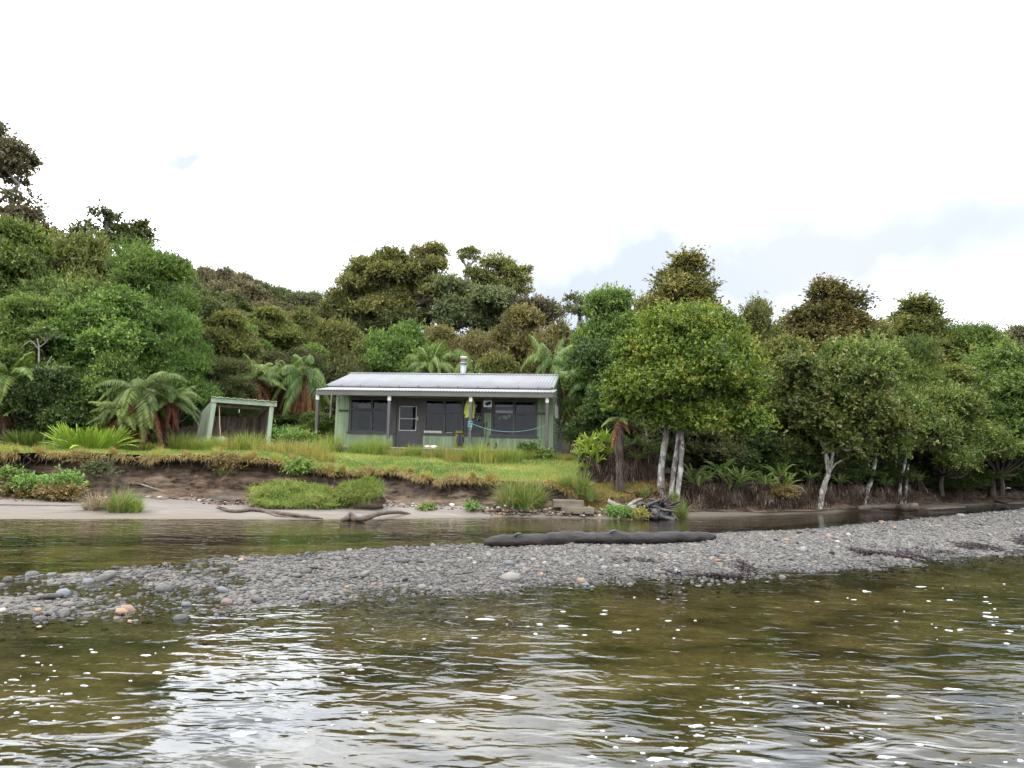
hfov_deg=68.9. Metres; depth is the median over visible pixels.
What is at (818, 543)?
gravel
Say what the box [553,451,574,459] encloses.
tussock
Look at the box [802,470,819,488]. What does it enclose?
ground fern
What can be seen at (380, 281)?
hill giant
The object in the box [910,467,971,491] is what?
shrub
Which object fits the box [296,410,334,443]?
shrub
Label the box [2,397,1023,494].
ground
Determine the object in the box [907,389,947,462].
broadleaf tree
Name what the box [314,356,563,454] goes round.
hut
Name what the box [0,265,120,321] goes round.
spreading tree
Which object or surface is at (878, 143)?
sky
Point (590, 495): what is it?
sedge
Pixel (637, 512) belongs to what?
plant
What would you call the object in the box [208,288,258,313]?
hill tree
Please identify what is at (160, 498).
drift branch
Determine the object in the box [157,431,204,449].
tussock
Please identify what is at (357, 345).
broadleaf tree
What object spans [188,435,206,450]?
tussock
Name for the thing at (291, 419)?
shrub
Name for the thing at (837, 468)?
shrub
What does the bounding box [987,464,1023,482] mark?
shrub
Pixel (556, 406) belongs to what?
side window
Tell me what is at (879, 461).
shrub
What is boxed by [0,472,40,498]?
plant
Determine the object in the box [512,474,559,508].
sedge
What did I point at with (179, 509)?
beach
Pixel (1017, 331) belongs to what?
hill giant
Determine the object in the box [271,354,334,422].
tree fern
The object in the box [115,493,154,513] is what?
sedge
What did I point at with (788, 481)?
ground fern
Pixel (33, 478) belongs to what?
plant
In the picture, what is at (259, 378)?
tree fern
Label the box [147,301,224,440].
feathery tree
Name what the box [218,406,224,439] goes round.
spade
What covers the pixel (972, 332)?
feathery tree
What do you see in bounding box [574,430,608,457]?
ground fern
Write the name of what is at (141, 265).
feathery tree
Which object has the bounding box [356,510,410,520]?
drift branch
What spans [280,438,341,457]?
tussock
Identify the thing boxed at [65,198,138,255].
emergent tree
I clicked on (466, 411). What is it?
raincoat
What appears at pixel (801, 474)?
shrub
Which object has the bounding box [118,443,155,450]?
fern bush
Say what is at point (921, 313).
conical tree
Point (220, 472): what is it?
sedge
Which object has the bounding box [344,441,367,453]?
tussock
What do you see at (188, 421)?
shrub
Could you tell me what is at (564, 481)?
sedge
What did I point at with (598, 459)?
ground fern
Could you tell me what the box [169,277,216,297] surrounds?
broadleaf tree
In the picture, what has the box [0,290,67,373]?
broadleaf tree
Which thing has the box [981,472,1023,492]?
shrub
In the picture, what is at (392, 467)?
tussock
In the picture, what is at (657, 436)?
shrub
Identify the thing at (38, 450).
tussock
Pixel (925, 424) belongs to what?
broadleaf tree
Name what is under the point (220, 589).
river stone
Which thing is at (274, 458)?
tussock
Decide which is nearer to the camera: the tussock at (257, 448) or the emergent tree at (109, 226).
the tussock at (257, 448)
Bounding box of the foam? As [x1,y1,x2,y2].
[0,583,1023,767]
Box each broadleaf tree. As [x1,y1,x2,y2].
[0,211,68,312]
[0,276,12,297]
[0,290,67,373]
[19,283,186,405]
[42,224,121,284]
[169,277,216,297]
[193,289,237,328]
[199,306,267,382]
[234,321,273,353]
[244,303,306,396]
[284,306,323,346]
[300,342,330,381]
[346,336,366,358]
[353,318,432,372]
[426,323,459,350]
[463,328,488,337]
[483,300,549,373]
[518,315,575,421]
[560,280,644,401]
[632,290,653,316]
[742,367,819,459]
[756,360,785,430]
[760,332,823,437]
[772,314,786,332]
[868,315,897,341]
[882,381,945,490]
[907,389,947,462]
[935,360,1004,493]
[1004,334,1020,349]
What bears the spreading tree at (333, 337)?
on the ground at (565, 448)
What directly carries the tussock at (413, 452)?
on the ground at (565, 448)
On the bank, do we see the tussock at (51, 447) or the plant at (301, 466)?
the plant at (301, 466)
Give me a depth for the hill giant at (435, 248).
79.84 m
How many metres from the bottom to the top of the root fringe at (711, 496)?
1.190 m
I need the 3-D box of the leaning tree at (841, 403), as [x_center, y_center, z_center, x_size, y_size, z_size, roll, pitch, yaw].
[11.254,1.679,26.409,4.776,6.173,3.493,1,-6,0]
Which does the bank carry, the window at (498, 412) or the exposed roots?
the exposed roots
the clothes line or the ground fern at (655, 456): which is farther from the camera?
the clothes line
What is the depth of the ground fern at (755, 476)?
25.33 m
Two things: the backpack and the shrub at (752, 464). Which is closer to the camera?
the shrub at (752, 464)
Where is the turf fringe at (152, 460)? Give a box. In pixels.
[0,449,635,501]
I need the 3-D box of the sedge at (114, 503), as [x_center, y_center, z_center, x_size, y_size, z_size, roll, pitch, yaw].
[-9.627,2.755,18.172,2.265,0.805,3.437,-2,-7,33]
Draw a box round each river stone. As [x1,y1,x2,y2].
[0,607,6,612]
[24,571,39,576]
[56,588,71,596]
[82,578,93,583]
[103,570,116,577]
[115,608,128,613]
[181,601,191,606]
[216,586,228,592]
[220,598,232,605]
[298,593,309,599]
[309,564,317,568]
[504,560,514,564]
[798,546,807,551]
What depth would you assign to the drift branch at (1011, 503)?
34.63 m
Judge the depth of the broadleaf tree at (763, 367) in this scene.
30.17 m
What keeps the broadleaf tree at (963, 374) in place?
on the bank
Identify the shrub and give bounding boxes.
[0,340,75,430]
[0,359,100,443]
[0,410,54,433]
[64,344,164,432]
[151,406,194,437]
[272,412,333,442]
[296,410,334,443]
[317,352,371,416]
[402,337,453,372]
[468,347,532,373]
[556,382,648,454]
[628,420,708,471]
[673,426,751,477]
[684,453,774,477]
[702,427,810,477]
[751,454,830,482]
[801,431,850,478]
[815,458,888,489]
[850,453,902,479]
[859,463,925,486]
[878,457,928,481]
[908,456,966,483]
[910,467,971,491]
[949,463,1013,489]
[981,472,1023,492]
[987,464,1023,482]
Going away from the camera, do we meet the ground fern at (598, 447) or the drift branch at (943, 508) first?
the ground fern at (598, 447)
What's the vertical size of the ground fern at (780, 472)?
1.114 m
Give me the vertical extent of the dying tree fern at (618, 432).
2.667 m
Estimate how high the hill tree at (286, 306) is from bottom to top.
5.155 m
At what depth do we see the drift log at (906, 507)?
27.20 m
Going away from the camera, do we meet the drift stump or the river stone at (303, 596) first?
the river stone at (303, 596)
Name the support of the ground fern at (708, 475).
on the bank
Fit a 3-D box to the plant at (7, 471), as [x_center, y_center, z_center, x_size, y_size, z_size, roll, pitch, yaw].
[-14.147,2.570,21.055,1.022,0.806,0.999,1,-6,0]
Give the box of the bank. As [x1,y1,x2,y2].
[0,452,1023,512]
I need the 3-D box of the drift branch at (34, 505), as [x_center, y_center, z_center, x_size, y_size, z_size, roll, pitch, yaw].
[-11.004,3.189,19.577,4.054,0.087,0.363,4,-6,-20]
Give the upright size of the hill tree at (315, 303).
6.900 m
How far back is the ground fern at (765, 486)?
24.91 m
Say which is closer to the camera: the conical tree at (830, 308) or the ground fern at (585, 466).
the ground fern at (585, 466)
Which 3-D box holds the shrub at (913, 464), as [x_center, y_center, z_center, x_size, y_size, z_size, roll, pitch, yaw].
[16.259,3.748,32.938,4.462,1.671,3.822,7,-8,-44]
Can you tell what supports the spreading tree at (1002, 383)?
on the bank
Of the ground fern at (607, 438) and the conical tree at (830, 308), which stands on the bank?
the ground fern at (607, 438)
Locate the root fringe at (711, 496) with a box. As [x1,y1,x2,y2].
[661,479,1003,510]
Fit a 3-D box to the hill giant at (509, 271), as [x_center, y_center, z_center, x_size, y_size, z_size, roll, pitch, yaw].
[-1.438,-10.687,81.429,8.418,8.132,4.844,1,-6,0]
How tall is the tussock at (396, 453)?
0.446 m
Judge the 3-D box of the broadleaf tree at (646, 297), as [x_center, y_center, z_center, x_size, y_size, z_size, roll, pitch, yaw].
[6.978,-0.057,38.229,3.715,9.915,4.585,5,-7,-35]
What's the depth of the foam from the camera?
4.54 m
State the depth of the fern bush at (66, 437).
23.68 m
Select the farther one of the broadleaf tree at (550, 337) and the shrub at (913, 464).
the broadleaf tree at (550, 337)
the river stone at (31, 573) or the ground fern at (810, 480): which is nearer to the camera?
the river stone at (31, 573)
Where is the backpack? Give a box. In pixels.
[454,431,463,448]
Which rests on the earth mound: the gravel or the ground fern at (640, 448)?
the ground fern at (640, 448)
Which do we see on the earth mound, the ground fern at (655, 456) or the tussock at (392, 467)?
the ground fern at (655, 456)
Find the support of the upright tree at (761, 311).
on the ground at (565, 448)
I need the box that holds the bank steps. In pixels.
[552,499,594,513]
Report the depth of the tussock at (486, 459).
26.22 m
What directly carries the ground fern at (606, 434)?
on the earth mound
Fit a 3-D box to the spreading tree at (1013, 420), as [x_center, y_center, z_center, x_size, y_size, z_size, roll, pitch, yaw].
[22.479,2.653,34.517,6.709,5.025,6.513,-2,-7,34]
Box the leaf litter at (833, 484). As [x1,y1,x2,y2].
[623,475,987,495]
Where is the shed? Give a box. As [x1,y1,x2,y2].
[195,396,276,446]
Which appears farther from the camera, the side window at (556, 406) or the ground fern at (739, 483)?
the side window at (556, 406)
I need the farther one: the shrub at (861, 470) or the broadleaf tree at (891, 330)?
the broadleaf tree at (891, 330)
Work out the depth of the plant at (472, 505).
20.61 m
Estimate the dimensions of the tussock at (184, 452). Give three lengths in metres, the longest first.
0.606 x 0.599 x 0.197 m
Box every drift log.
[483,530,715,546]
[856,503,918,511]
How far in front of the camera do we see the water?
14.17 m
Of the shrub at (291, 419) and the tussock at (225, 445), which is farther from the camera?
the shrub at (291, 419)
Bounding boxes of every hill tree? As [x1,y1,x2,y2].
[196,261,214,283]
[202,265,234,287]
[206,277,228,293]
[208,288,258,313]
[222,278,276,304]
[226,266,253,285]
[235,309,249,317]
[245,299,281,312]
[249,277,282,301]
[271,300,294,312]
[274,283,294,301]
[281,289,325,306]
[292,305,319,313]
[309,298,321,308]
[421,319,452,343]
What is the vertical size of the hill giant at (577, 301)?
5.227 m
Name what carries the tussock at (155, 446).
on the ground at (565, 448)
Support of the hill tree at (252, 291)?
on the ground at (565, 448)
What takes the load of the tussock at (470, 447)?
on the ground at (565, 448)
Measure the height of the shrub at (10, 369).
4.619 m
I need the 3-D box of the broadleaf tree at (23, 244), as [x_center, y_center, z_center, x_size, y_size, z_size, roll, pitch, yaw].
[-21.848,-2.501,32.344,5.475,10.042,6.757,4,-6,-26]
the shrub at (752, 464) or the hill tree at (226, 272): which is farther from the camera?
the hill tree at (226, 272)
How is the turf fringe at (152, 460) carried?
on the bank
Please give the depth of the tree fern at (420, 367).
39.25 m
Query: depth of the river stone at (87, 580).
8.90 m
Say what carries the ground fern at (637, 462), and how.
on the earth mound
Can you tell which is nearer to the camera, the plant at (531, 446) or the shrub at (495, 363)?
the plant at (531, 446)
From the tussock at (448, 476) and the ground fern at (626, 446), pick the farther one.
the ground fern at (626, 446)
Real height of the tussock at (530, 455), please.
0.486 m
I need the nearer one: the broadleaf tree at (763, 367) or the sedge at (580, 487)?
the sedge at (580, 487)
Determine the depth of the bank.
22.47 m
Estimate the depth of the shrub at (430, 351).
40.13 m
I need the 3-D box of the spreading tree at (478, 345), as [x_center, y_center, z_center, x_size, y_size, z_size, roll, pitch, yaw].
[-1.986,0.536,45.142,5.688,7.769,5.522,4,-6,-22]
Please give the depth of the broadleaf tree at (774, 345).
30.70 m
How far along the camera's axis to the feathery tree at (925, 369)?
33.60 m
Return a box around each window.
[347,397,394,433]
[421,398,483,435]
[489,398,536,437]
[555,404,557,419]
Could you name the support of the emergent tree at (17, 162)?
on the ground at (565, 448)
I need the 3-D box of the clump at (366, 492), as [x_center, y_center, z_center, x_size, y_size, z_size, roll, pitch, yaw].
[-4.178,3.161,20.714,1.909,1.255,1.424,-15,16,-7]
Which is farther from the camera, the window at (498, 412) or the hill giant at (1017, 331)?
the hill giant at (1017, 331)
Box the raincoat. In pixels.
[464,398,474,417]
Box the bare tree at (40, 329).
[22,322,62,365]
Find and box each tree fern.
[0,351,75,443]
[86,401,158,446]
[94,371,188,448]
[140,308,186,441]
[140,381,204,447]
[241,353,286,432]
[252,356,306,414]
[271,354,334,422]
[405,339,454,372]
[448,349,484,373]
[520,334,572,428]
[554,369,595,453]
[601,417,637,492]
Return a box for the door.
[396,399,420,447]
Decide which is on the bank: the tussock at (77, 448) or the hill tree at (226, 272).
the tussock at (77, 448)
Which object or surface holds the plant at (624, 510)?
on the beach
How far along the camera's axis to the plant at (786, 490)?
24.63 m
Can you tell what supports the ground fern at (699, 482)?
on the bank
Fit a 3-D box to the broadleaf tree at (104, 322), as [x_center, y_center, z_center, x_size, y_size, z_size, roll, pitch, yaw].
[-15.785,-0.702,28.963,6.369,6.573,5.980,0,-6,14]
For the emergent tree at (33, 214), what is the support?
on the ground at (565, 448)
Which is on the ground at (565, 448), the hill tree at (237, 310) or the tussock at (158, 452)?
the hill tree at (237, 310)
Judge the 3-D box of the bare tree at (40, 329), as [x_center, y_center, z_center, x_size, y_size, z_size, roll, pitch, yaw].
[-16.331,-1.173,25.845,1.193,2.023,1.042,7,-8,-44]
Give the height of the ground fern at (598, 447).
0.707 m
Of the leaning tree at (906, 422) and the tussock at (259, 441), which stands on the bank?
the leaning tree at (906, 422)
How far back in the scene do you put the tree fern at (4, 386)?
25.35 m
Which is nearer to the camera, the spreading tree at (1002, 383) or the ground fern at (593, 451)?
the ground fern at (593, 451)
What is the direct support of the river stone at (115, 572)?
on the river bed
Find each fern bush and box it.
[0,428,55,446]
[40,421,140,449]
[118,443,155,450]
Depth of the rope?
29.40 m
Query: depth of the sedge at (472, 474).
22.38 m
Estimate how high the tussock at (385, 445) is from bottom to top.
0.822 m
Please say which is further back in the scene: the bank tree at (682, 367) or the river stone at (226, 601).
the bank tree at (682, 367)
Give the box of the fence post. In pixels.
[329,381,332,422]
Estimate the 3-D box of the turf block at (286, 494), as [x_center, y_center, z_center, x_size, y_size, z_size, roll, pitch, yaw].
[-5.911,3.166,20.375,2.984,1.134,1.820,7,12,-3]
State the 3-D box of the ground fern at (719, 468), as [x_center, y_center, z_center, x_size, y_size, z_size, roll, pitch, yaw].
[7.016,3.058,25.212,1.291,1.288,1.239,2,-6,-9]
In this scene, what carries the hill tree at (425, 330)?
on the ground at (565, 448)
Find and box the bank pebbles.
[50,495,623,517]
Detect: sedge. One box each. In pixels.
[10,446,26,456]
[33,490,134,512]
[60,482,174,512]
[105,445,125,455]
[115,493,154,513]
[193,446,226,462]
[195,464,228,474]
[284,452,297,459]
[339,462,348,474]
[402,466,415,474]
[460,466,564,508]
[469,470,487,477]
[479,476,547,512]
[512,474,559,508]
[552,472,574,488]
[566,468,610,494]
[571,483,601,500]
[639,486,651,496]
[667,489,686,501]
[671,494,706,517]
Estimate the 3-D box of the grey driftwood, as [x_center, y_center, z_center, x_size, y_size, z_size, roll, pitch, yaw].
[3.228,3.472,21.189,1.037,0.478,0.467,1,-6,0]
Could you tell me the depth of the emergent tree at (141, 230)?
47.18 m
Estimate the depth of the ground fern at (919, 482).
31.67 m
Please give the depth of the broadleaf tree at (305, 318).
51.86 m
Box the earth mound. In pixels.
[576,439,657,483]
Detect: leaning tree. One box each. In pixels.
[561,330,624,458]
[763,344,903,508]
[861,397,925,504]
[898,403,971,503]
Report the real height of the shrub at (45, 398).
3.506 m
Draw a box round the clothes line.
[357,395,527,397]
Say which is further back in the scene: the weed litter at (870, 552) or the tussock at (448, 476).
the tussock at (448, 476)
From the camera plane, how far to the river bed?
6.13 m
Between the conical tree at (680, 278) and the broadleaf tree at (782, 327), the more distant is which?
the broadleaf tree at (782, 327)
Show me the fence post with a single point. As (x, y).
(331, 402)
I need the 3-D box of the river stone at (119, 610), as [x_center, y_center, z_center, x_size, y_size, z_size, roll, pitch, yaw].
[-3.828,2.229,7.319,0.112,0.075,0.106,-1,-6,25]
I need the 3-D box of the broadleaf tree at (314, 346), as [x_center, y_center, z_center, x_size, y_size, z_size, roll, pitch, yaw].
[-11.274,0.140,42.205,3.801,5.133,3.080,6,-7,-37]
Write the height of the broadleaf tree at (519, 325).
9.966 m
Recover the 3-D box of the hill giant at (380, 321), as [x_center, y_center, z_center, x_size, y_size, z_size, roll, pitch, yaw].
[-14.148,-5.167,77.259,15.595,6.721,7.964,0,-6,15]
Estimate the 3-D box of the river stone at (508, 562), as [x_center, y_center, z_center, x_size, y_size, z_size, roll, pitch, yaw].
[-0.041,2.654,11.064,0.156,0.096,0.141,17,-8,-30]
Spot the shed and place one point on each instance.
(263, 409)
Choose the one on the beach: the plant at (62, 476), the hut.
the plant at (62, 476)
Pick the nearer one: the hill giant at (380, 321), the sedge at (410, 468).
the sedge at (410, 468)
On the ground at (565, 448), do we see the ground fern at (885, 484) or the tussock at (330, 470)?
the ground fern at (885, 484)
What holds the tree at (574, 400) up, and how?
on the ground at (565, 448)
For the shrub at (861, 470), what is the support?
on the ground at (565, 448)
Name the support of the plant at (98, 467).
on the bank
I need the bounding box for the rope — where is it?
[468,421,542,431]
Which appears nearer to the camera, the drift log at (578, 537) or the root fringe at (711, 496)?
the drift log at (578, 537)
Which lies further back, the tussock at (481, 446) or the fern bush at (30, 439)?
the tussock at (481, 446)
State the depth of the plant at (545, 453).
28.17 m
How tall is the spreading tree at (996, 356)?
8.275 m
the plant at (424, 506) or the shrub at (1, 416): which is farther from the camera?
the shrub at (1, 416)
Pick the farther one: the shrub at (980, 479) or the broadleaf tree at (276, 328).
the broadleaf tree at (276, 328)
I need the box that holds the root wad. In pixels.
[637,496,682,520]
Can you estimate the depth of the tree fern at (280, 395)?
35.63 m
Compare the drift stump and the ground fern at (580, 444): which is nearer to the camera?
the drift stump
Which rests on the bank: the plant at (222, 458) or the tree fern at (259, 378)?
the plant at (222, 458)
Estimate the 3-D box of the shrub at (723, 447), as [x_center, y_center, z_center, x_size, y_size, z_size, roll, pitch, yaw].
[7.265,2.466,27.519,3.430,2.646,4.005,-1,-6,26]
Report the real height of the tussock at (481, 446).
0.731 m
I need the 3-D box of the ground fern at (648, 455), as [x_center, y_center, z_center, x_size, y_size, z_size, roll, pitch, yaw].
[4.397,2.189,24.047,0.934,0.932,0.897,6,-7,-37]
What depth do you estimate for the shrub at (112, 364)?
26.07 m
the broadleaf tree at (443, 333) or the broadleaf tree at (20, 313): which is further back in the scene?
the broadleaf tree at (443, 333)
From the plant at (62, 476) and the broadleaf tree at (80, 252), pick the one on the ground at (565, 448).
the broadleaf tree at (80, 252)
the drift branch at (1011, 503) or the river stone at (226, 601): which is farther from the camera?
the drift branch at (1011, 503)
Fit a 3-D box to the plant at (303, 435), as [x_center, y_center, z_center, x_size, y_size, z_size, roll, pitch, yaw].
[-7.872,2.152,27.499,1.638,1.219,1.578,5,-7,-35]
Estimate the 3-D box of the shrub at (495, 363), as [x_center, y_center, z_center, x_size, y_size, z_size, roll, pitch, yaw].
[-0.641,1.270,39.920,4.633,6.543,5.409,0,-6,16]
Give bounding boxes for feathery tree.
[101,229,221,354]
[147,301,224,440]
[190,353,260,435]
[874,328,953,482]
[935,313,1012,365]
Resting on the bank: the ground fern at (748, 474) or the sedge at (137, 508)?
the ground fern at (748, 474)
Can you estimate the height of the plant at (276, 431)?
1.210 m
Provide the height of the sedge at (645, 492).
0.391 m
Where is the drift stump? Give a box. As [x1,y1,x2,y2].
[340,512,355,521]
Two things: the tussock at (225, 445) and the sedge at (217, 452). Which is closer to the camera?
the sedge at (217, 452)
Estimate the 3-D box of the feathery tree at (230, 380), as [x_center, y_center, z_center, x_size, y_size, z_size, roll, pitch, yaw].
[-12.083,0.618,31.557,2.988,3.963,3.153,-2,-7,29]
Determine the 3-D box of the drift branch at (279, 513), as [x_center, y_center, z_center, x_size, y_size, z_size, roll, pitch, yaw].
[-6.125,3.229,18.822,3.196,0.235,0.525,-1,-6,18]
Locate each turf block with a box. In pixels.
[244,477,345,509]
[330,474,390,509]
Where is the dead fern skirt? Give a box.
[576,451,657,483]
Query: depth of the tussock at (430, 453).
27.64 m
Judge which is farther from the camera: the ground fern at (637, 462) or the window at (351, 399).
the window at (351, 399)
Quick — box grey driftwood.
[607,498,642,510]
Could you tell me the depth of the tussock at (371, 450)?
27.68 m
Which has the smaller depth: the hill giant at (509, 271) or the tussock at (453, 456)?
the tussock at (453, 456)
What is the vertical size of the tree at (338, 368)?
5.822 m
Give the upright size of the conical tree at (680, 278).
11.229 m
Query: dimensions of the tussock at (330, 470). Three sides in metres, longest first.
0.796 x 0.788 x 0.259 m
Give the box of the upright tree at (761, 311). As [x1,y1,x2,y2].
[737,290,791,476]
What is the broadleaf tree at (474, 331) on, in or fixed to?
on the ground at (565, 448)
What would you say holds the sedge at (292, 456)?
on the bank
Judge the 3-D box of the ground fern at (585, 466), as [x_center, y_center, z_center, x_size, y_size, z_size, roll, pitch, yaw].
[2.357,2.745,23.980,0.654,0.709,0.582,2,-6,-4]
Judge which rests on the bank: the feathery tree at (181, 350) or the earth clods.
the earth clods
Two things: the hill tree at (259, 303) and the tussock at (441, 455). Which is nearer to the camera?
the tussock at (441, 455)
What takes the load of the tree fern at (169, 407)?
on the ground at (565, 448)
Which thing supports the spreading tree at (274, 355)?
on the ground at (565, 448)
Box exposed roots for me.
[0,454,842,504]
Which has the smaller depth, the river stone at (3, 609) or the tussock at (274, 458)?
the river stone at (3, 609)
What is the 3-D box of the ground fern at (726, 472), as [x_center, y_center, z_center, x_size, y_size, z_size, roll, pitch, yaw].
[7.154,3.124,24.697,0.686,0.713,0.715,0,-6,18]
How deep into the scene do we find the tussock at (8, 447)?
22.77 m
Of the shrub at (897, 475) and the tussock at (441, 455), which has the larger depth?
the shrub at (897, 475)
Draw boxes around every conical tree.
[600,242,775,473]
[774,272,891,353]
[878,289,980,366]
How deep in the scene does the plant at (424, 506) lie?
20.59 m
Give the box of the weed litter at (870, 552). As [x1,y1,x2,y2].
[610,532,1023,578]
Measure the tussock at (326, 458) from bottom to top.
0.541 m
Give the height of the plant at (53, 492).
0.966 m
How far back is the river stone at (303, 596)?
8.19 m
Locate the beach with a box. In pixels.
[0,498,1023,535]
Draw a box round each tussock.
[0,443,24,449]
[32,444,48,455]
[37,440,59,450]
[72,445,91,452]
[135,442,169,449]
[149,446,169,459]
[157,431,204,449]
[182,450,192,456]
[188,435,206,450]
[196,434,228,450]
[200,431,253,450]
[229,428,273,450]
[241,449,256,459]
[246,439,281,450]
[265,436,307,452]
[271,452,287,462]
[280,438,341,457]
[301,447,340,461]
[304,435,333,452]
[316,461,334,473]
[317,431,348,452]
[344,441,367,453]
[351,435,387,454]
[370,437,394,454]
[382,460,397,473]
[384,446,407,455]
[402,442,426,455]
[416,443,461,458]
[417,446,439,457]
[419,469,433,479]
[438,446,476,461]
[444,468,459,478]
[449,441,498,462]
[464,444,507,463]
[465,440,492,456]
[485,443,522,463]
[485,470,500,483]
[503,446,526,463]
[517,450,539,459]
[542,477,558,482]
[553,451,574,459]
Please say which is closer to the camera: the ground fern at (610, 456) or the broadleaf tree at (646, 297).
the ground fern at (610, 456)
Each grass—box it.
[566,476,678,509]
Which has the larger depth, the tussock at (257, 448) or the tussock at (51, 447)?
the tussock at (257, 448)
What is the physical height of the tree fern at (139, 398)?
3.380 m
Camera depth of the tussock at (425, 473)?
22.39 m
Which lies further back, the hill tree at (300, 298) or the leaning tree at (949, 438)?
the hill tree at (300, 298)
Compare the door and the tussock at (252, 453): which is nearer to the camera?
the tussock at (252, 453)
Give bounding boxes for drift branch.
[0,504,77,505]
[149,498,170,499]
[216,505,322,518]
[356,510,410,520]
[925,506,965,509]
[994,500,1023,504]
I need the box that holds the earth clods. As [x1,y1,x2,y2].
[0,495,618,513]
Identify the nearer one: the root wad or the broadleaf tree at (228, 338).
the root wad
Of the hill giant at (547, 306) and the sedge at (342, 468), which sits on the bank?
the sedge at (342, 468)
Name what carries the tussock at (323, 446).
on the ground at (565, 448)
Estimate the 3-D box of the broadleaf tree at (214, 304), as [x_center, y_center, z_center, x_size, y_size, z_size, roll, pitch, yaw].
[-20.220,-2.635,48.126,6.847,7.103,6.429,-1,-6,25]
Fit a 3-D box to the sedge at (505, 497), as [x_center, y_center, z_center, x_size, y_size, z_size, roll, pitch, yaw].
[-0.066,2.982,21.540,4.124,1.342,3.398,1,-6,0]
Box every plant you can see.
[0,463,34,482]
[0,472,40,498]
[0,472,53,498]
[26,479,94,502]
[40,464,90,498]
[62,449,100,465]
[78,455,124,482]
[207,447,248,476]
[265,420,302,443]
[271,426,322,446]
[279,452,327,475]
[415,501,438,510]
[461,498,481,511]
[515,439,542,456]
[533,445,558,458]
[600,502,633,519]
[630,505,651,519]
[762,482,800,499]
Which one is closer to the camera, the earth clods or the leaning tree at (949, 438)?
the earth clods
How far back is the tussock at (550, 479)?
22.29 m
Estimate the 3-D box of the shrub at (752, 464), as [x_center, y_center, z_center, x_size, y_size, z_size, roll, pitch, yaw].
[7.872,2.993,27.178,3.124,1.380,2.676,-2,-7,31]
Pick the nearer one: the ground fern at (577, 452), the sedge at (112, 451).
the sedge at (112, 451)
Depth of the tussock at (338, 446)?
27.76 m
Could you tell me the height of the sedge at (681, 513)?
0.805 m
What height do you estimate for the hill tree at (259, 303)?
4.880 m
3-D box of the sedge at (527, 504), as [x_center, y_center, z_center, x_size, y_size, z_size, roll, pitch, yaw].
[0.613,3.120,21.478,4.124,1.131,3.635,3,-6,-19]
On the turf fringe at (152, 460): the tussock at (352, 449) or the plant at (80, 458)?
the plant at (80, 458)
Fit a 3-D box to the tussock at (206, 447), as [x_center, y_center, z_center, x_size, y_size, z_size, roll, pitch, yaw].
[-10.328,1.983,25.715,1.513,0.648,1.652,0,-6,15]
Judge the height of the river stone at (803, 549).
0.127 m
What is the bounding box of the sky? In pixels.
[0,0,1023,335]
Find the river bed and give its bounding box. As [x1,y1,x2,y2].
[0,512,1023,767]
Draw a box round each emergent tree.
[0,118,48,211]
[0,198,71,236]
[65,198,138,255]
[120,212,160,246]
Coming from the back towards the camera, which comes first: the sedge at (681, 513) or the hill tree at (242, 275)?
the hill tree at (242, 275)
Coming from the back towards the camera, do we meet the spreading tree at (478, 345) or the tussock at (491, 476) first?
the spreading tree at (478, 345)
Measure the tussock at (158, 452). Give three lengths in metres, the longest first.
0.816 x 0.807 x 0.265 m
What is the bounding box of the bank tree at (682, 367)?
[586,296,782,504]
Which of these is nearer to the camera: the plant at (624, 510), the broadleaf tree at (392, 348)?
the plant at (624, 510)
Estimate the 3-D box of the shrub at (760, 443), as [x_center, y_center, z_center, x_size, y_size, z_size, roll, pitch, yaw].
[9.241,2.688,28.320,4.447,2.622,3.809,4,-6,-21]
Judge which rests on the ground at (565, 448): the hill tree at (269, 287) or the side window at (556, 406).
the hill tree at (269, 287)
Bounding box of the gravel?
[0,508,1023,653]
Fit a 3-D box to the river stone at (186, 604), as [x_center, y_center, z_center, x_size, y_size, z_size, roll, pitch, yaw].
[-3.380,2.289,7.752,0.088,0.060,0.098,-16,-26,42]
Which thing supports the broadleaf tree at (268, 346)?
on the ground at (565, 448)
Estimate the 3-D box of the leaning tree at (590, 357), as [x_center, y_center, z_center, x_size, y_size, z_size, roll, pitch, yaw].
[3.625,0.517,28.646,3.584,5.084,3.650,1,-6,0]
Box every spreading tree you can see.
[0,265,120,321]
[255,346,330,412]
[301,314,364,364]
[447,327,503,372]
[812,327,947,483]
[910,378,1023,496]
[935,359,1023,496]
[950,336,1023,373]
[977,395,1023,495]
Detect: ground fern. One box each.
[571,446,586,467]
[573,434,600,462]
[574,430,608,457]
[575,459,591,475]
[579,443,601,468]
[584,450,607,475]
[590,440,606,458]
[594,428,614,460]
[594,440,615,467]
[596,428,610,443]
[623,435,641,455]
[623,440,632,457]
[625,447,651,474]
[633,434,655,455]
[636,438,658,464]
[644,440,667,470]
[683,463,709,486]
[683,469,711,501]
[701,457,736,483]
[702,469,716,485]
[718,471,754,506]
[721,468,737,483]
[725,464,758,498]
[740,468,765,484]
[751,472,778,496]
[762,462,795,483]
[767,472,803,507]
[779,472,797,491]
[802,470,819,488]
[831,473,850,492]
[873,476,893,494]
[912,470,928,491]
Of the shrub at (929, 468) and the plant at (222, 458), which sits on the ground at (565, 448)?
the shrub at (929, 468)
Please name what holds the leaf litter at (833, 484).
on the bank
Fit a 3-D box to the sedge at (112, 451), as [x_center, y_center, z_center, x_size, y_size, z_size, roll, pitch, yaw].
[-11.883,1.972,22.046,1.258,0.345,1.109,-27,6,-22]
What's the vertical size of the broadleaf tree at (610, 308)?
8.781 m
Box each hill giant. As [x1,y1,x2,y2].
[311,301,443,336]
[315,239,460,318]
[408,238,450,308]
[425,270,517,334]
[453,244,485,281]
[462,249,535,296]
[494,290,565,330]
[553,289,598,327]
[1002,323,1023,345]

